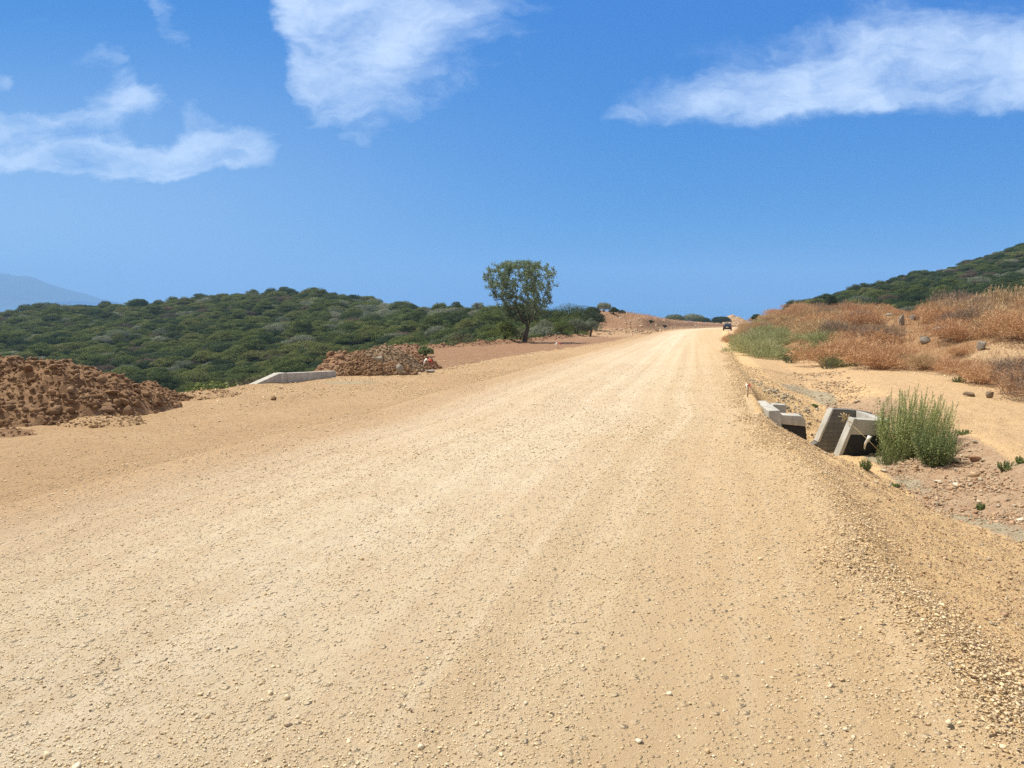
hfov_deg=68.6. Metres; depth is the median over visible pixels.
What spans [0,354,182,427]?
soil heap
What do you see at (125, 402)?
earth clod
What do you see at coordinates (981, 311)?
reed clump
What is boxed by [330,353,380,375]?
soil heap
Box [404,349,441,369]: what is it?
soil heap
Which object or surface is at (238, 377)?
shrub
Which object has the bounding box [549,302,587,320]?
tree
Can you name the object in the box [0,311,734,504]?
dirt shoulder
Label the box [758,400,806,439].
culvert inlet
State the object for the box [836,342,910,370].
dry bush
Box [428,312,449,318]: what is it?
shrub
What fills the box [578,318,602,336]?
tree
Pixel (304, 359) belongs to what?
shrub
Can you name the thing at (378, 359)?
rock slab
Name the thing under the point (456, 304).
tree
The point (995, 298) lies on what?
reed clump
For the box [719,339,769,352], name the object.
weed bush
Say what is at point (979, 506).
weed
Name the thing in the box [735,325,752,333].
dry bush
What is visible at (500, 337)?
shrub
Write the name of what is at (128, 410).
earth clod
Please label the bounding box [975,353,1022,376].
dry bush
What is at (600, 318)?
shrub
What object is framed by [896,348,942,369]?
dry bush
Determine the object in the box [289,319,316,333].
shrub
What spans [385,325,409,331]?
shrub
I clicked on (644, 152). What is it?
sky
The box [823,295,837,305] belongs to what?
shrub
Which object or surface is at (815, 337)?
weed bush
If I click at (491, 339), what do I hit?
shrub
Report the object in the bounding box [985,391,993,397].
boulder
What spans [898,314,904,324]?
boulder
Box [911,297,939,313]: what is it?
dry bush
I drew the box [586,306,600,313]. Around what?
shrub
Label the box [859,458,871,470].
weed
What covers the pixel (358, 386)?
shoulder grit
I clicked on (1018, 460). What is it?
weed
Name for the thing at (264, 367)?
shrub
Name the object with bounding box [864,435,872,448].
rag
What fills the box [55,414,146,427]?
soil spill
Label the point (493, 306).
shrub
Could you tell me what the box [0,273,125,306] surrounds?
mountain
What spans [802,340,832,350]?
weed bush
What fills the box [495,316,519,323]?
shrub
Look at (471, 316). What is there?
shrub
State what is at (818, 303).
dry bush
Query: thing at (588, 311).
tree
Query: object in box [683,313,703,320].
tree
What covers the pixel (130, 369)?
shrub
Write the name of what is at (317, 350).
shrub
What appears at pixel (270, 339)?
shrub
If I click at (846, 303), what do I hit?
dry bush
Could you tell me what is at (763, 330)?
weed bush
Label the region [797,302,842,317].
dry bush
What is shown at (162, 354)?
shrub
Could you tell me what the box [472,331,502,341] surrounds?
shrub
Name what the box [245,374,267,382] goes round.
shrub
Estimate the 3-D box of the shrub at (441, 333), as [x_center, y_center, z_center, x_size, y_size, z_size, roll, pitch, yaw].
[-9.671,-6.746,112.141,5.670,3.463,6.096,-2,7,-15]
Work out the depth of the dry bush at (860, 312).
47.52 m
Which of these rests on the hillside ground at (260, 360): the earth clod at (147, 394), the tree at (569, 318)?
the tree at (569, 318)
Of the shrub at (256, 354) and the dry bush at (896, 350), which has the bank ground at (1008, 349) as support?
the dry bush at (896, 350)
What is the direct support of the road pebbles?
on the road
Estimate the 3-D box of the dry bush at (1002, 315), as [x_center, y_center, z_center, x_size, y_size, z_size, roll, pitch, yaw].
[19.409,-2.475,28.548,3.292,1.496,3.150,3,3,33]
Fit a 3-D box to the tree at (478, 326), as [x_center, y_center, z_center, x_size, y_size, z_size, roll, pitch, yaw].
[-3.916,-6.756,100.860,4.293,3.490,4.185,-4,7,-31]
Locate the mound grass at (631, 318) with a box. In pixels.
[588,309,697,333]
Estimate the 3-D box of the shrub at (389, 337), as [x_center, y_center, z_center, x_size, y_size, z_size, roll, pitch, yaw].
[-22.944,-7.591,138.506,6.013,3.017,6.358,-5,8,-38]
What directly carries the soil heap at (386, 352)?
on the dirt shoulder
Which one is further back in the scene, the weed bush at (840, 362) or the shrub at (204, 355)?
the shrub at (204, 355)
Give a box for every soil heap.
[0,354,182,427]
[138,380,192,401]
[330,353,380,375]
[362,343,424,371]
[372,360,418,375]
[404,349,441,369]
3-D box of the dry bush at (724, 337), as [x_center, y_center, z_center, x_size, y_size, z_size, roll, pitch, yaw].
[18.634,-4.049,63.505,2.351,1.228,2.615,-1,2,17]
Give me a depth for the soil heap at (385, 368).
23.65 m
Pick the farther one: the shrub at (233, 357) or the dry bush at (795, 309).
the shrub at (233, 357)
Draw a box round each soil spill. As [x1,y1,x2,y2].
[0,427,37,437]
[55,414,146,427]
[179,388,240,400]
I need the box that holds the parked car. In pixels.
[722,323,732,330]
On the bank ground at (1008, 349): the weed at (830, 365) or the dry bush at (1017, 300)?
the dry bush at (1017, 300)
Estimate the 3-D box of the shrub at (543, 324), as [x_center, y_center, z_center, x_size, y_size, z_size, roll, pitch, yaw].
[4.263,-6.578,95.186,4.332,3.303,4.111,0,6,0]
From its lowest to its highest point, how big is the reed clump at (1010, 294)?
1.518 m
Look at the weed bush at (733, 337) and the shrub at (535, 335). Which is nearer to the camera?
the weed bush at (733, 337)
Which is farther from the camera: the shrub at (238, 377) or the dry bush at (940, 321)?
the shrub at (238, 377)
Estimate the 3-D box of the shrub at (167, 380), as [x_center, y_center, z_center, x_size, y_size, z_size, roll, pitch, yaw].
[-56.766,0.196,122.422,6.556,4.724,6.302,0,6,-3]
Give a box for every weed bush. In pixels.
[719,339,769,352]
[725,335,784,355]
[727,332,759,343]
[728,325,769,340]
[746,345,814,359]
[749,325,778,335]
[750,330,794,340]
[764,334,798,347]
[773,324,791,332]
[774,329,797,339]
[778,346,803,357]
[791,332,831,341]
[801,329,844,343]
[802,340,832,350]
[818,353,859,367]
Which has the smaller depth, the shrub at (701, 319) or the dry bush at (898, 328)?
the dry bush at (898, 328)
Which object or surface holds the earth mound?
on the dirt shoulder
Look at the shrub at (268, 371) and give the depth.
122.63 m
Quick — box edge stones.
[425,334,1021,393]
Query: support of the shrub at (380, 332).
on the hillside ground at (260, 360)
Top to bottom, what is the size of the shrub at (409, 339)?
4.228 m
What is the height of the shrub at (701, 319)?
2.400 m
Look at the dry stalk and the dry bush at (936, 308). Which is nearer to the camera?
the dry stalk
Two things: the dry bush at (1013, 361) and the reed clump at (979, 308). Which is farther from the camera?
the reed clump at (979, 308)
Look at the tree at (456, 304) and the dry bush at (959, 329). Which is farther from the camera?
the tree at (456, 304)
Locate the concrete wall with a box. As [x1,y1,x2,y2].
[250,371,335,383]
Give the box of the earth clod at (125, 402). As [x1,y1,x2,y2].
[119,398,129,405]
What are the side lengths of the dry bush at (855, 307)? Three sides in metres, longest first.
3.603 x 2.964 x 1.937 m
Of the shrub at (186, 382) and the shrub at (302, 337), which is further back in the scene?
the shrub at (302, 337)
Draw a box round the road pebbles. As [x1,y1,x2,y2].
[0,363,1023,767]
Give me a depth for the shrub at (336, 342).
144.29 m
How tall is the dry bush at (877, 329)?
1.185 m
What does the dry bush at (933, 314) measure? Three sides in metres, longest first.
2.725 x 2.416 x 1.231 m
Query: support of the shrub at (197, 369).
on the hillside ground at (260, 360)
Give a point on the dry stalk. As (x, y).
(843, 416)
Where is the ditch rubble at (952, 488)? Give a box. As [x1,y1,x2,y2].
[741,364,1023,679]
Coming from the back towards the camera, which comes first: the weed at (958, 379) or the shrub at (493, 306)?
the shrub at (493, 306)
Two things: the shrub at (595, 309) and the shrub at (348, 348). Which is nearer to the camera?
the shrub at (595, 309)
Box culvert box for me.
[810,407,888,455]
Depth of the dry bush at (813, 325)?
40.08 m
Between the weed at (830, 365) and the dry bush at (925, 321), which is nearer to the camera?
the weed at (830, 365)
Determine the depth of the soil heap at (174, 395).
15.94 m
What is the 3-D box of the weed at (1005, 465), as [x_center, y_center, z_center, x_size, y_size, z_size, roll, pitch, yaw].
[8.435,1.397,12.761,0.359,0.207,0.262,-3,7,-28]
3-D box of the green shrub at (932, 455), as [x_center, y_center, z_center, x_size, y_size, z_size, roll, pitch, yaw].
[8.117,1.139,14.319,0.864,0.922,0.880,0,6,0]
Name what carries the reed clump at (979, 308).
on the bank ground at (1008, 349)
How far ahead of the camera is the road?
4.46 m
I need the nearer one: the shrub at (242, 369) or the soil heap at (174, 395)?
the soil heap at (174, 395)
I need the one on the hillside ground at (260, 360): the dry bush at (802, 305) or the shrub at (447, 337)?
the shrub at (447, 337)
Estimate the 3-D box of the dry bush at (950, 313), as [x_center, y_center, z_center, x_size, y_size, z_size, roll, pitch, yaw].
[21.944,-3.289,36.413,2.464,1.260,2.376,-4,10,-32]
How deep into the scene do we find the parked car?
157.86 m
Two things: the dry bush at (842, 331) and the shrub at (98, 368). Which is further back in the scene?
the shrub at (98, 368)
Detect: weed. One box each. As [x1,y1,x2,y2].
[780,347,799,362]
[817,354,837,368]
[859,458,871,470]
[952,376,966,382]
[954,429,971,434]
[975,503,985,509]
[997,460,1018,470]
[1015,455,1023,463]
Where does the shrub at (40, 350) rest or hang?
on the hillside ground at (260, 360)
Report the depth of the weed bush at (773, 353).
36.25 m
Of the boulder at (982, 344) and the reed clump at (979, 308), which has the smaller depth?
the boulder at (982, 344)
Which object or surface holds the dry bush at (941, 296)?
on the bank ground at (1008, 349)
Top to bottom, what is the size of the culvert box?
1.277 m
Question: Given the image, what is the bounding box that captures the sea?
[0,305,784,321]
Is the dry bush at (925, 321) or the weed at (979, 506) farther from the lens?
the dry bush at (925, 321)
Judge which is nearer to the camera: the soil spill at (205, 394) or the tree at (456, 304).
the soil spill at (205, 394)
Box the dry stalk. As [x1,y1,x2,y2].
[838,412,887,459]
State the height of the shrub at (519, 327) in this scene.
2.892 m
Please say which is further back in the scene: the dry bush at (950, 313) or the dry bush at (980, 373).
the dry bush at (950, 313)
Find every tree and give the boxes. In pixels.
[431,302,446,309]
[447,301,462,307]
[467,322,494,334]
[471,302,484,309]
[482,258,558,341]
[488,306,515,317]
[541,308,560,318]
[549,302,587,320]
[558,311,584,323]
[569,305,599,317]
[663,314,686,320]
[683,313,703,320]
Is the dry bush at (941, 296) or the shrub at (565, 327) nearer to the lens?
the dry bush at (941, 296)
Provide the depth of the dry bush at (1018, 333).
27.94 m
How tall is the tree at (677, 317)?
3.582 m
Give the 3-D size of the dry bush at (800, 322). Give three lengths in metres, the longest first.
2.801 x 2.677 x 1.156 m
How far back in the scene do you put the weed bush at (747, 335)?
45.69 m
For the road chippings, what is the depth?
3.33 m
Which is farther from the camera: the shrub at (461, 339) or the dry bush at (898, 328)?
the shrub at (461, 339)
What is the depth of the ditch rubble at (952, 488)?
10.05 m
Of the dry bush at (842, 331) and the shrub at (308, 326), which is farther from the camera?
the shrub at (308, 326)
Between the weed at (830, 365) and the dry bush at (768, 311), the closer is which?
the weed at (830, 365)
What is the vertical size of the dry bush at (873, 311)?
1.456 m
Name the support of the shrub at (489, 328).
on the hillside ground at (260, 360)
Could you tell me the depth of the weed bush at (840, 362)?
31.44 m
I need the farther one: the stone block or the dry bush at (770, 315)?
the dry bush at (770, 315)
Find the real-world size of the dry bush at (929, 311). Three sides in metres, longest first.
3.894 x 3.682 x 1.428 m
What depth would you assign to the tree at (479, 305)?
179.56 m
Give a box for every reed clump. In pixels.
[952,298,979,307]
[969,300,991,317]
[976,306,995,316]
[988,284,1009,298]
[991,287,1021,306]
[991,293,999,303]
[998,289,1015,301]
[1010,284,1023,299]
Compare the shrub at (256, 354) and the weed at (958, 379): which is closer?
the weed at (958, 379)
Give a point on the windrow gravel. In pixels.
(972, 640)
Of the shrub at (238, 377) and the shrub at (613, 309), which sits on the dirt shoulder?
the shrub at (613, 309)
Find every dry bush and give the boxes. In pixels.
[720,329,739,341]
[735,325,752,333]
[738,319,768,328]
[756,311,777,320]
[762,307,778,313]
[772,307,810,325]
[782,333,876,367]
[785,316,825,334]
[786,301,817,311]
[786,321,850,339]
[787,307,847,327]
[792,316,856,332]
[796,303,829,311]
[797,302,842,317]
[805,303,843,313]
[808,329,912,355]
[811,301,828,308]
[817,318,866,335]
[826,325,898,348]
[829,307,866,313]
[833,307,889,327]
[835,300,864,307]
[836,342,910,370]
[838,299,879,312]
[843,309,876,316]
[844,306,884,316]
[852,322,908,338]
[854,301,885,312]
[863,321,901,330]
[868,327,902,343]
[872,300,895,311]
[881,308,909,314]
[882,345,919,357]
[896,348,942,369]
[908,301,978,321]
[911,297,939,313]
[916,314,967,328]
[916,315,982,336]
[917,296,951,312]
[917,318,935,324]
[921,304,968,322]
[925,317,994,342]
[926,287,971,304]
[926,304,948,315]
[927,353,985,372]
[934,298,1001,330]
[935,307,972,321]
[939,357,1003,383]
[940,291,979,305]
[941,290,998,306]
[943,343,976,355]
[964,288,1022,300]
[966,309,1023,330]
[967,296,995,307]
[974,301,1023,335]
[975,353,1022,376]
[981,298,1023,316]
[986,357,1023,398]
[986,361,1023,380]
[992,312,1023,340]
[994,352,1023,401]
[997,356,1023,371]
[1008,295,1023,309]
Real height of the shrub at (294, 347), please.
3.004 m
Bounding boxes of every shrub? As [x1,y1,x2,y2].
[23,342,58,356]
[56,358,79,363]
[90,365,110,370]
[111,365,141,375]
[112,355,141,364]
[144,352,171,357]
[148,371,183,388]
[149,358,180,366]
[156,355,186,367]
[169,380,195,390]
[174,371,209,381]
[188,368,210,373]
[189,350,220,363]
[210,363,237,372]
[221,353,251,361]
[222,345,248,357]
[224,365,261,377]
[224,372,253,383]
[238,339,269,351]
[241,350,264,359]
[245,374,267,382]
[249,334,279,343]
[257,365,272,375]
[261,367,285,375]
[271,358,308,373]
[277,344,311,353]
[288,334,315,342]
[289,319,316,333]
[290,355,313,363]
[303,343,333,355]
[318,340,352,345]
[338,346,354,352]
[370,329,395,340]
[372,335,395,343]
[382,333,405,336]
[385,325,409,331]
[389,336,424,345]
[418,315,448,333]
[418,346,433,355]
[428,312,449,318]
[430,328,457,340]
[442,332,455,341]
[445,330,478,345]
[454,318,477,329]
[463,313,478,321]
[472,311,506,325]
[472,324,497,334]
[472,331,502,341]
[476,306,497,314]
[479,305,497,309]
[484,337,497,341]
[488,321,519,339]
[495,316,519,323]
[496,335,527,339]
[508,327,530,339]
[514,322,536,330]
[528,334,542,338]
[533,319,559,334]
[550,321,574,334]
[560,330,584,334]
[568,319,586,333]
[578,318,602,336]
[584,311,607,328]
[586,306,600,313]
[596,302,611,311]
[608,307,618,313]
[692,317,710,321]
[711,316,731,323]
[751,314,759,320]
[810,300,824,304]
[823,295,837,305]
[873,384,958,459]
[875,439,907,465]
[899,305,922,310]
[911,421,961,466]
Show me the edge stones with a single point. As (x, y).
(455, 366)
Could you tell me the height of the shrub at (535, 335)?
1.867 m
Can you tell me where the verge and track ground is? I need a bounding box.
[721,328,1023,729]
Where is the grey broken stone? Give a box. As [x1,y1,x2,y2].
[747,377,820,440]
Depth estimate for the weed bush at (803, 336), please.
38.81 m
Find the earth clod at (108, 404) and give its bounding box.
[103,402,112,406]
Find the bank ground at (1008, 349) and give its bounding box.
[736,267,1023,387]
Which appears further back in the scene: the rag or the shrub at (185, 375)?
the shrub at (185, 375)
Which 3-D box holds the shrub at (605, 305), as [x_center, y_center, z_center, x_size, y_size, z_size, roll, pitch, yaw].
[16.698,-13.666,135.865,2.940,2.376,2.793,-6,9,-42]
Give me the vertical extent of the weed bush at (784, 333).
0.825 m
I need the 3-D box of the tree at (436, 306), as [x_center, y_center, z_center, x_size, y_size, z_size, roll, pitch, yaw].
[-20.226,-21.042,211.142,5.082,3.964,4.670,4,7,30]
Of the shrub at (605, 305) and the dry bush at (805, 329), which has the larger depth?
the shrub at (605, 305)
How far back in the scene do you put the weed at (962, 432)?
16.25 m
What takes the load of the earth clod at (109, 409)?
on the soil heap at (52, 378)
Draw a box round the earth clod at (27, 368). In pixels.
[22,365,32,372]
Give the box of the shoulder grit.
[0,352,562,498]
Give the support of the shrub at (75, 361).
on the hillside ground at (260, 360)
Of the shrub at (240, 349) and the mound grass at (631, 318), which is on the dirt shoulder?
the mound grass at (631, 318)
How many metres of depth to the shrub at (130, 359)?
150.85 m
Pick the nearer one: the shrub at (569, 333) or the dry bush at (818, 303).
the dry bush at (818, 303)
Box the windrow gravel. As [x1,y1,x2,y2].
[396,348,1023,767]
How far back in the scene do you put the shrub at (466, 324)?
121.51 m
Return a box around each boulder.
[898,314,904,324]
[910,314,919,319]
[920,336,930,343]
[962,391,974,396]
[976,341,985,350]
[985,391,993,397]
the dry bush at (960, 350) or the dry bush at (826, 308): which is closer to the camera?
the dry bush at (960, 350)
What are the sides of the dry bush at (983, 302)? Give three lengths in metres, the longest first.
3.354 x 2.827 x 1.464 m
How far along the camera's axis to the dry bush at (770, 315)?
103.04 m
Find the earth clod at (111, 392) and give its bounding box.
[103,390,119,394]
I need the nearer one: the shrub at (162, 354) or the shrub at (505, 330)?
the shrub at (505, 330)
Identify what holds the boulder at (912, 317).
on the bank ground at (1008, 349)
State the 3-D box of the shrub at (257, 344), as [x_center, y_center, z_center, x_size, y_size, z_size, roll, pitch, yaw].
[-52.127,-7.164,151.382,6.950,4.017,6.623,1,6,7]
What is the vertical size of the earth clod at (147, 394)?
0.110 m
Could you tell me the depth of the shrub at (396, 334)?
141.40 m
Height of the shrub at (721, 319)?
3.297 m
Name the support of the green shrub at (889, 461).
on the verge and track ground
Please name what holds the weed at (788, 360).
on the verge and track ground
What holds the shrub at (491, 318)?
on the hillside ground at (260, 360)
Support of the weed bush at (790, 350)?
on the bank ground at (1008, 349)
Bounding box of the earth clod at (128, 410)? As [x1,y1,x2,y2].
[122,405,132,415]
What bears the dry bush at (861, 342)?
on the bank ground at (1008, 349)
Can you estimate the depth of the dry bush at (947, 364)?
27.34 m
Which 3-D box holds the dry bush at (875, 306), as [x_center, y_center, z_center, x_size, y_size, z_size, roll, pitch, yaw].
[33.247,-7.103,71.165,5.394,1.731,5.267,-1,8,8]
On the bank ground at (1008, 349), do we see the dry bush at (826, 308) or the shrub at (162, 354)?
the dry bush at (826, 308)
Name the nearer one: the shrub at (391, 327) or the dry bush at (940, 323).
the dry bush at (940, 323)
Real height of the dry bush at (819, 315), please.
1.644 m
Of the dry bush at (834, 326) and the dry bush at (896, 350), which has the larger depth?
the dry bush at (834, 326)
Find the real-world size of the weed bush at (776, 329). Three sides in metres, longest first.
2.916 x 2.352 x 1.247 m
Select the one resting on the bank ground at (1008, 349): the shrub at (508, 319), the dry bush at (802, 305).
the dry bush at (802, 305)
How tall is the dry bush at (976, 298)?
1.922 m
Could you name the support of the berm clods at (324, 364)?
on the hillside ground at (260, 360)
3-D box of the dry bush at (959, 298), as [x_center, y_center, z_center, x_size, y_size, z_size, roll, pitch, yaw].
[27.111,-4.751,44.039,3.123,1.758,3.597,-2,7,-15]
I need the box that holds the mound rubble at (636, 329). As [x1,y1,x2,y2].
[595,312,702,334]
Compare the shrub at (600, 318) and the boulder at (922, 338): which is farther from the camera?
the shrub at (600, 318)
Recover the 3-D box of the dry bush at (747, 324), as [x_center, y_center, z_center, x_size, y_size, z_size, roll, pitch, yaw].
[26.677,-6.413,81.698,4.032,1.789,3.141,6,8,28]
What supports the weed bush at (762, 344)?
on the bank ground at (1008, 349)
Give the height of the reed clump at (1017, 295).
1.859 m
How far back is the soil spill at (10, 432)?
11.03 m
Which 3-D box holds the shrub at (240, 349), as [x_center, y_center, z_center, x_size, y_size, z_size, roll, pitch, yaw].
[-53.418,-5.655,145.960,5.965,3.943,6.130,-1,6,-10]
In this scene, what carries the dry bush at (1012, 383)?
on the verge and track ground
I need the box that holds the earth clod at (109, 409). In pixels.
[101,406,114,413]
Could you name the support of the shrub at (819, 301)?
on the bank ground at (1008, 349)
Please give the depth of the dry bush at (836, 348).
32.32 m
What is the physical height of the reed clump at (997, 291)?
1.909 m
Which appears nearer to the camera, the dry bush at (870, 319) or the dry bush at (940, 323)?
the dry bush at (940, 323)
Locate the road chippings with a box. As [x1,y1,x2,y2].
[0,392,949,767]
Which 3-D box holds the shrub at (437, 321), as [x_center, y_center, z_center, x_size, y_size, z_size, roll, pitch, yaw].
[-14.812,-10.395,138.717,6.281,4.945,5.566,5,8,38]
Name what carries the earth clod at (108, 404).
on the soil heap at (52, 378)
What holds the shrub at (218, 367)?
on the hillside ground at (260, 360)
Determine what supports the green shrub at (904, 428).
on the verge and track ground
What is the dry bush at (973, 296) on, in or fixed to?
on the bank ground at (1008, 349)
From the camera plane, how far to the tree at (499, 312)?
132.12 m
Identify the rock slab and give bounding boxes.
[371,356,382,362]
[396,363,402,373]
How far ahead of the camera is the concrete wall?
20.84 m
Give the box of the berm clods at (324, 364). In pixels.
[310,334,597,371]
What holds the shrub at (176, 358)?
on the hillside ground at (260, 360)
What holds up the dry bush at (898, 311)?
on the bank ground at (1008, 349)
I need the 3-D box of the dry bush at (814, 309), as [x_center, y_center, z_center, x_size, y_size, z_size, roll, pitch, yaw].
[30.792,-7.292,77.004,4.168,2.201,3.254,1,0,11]
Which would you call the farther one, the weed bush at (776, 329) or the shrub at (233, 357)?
the shrub at (233, 357)
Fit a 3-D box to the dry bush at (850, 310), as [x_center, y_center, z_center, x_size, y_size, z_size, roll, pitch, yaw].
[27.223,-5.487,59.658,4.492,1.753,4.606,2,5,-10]
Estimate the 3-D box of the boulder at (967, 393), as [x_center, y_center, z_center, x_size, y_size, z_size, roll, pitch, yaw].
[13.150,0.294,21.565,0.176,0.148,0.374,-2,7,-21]
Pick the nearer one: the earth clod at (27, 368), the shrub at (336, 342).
the earth clod at (27, 368)
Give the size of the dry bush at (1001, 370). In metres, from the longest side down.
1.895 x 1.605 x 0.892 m
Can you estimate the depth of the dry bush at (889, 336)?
34.45 m
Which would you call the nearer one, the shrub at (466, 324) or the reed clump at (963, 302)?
the reed clump at (963, 302)
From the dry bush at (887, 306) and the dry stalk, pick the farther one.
the dry bush at (887, 306)
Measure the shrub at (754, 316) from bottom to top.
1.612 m
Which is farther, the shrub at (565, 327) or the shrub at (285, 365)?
the shrub at (285, 365)
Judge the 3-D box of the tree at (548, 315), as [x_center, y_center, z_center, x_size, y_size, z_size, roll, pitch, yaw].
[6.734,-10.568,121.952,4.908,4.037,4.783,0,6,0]
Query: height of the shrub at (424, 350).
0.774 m
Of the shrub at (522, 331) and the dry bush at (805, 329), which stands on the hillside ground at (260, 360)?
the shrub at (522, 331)
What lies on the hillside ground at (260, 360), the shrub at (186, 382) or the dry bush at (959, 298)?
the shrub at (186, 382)
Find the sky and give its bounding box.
[0,0,1023,304]
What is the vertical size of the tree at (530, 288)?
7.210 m
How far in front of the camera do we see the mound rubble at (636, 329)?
126.53 m
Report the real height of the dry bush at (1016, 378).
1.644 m
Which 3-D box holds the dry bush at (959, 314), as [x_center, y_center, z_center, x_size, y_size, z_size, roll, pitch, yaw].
[21.085,-3.137,34.532,3.084,1.889,3.180,2,7,20]
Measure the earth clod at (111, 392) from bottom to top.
0.107 m
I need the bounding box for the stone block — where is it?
[968,455,981,460]
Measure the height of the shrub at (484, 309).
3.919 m
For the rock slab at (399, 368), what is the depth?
23.19 m
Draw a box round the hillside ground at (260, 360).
[36,314,593,389]
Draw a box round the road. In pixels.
[0,327,1023,767]
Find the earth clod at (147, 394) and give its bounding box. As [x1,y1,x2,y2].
[143,391,150,396]
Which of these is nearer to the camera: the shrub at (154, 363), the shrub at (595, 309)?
the shrub at (595, 309)
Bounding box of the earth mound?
[718,314,746,326]

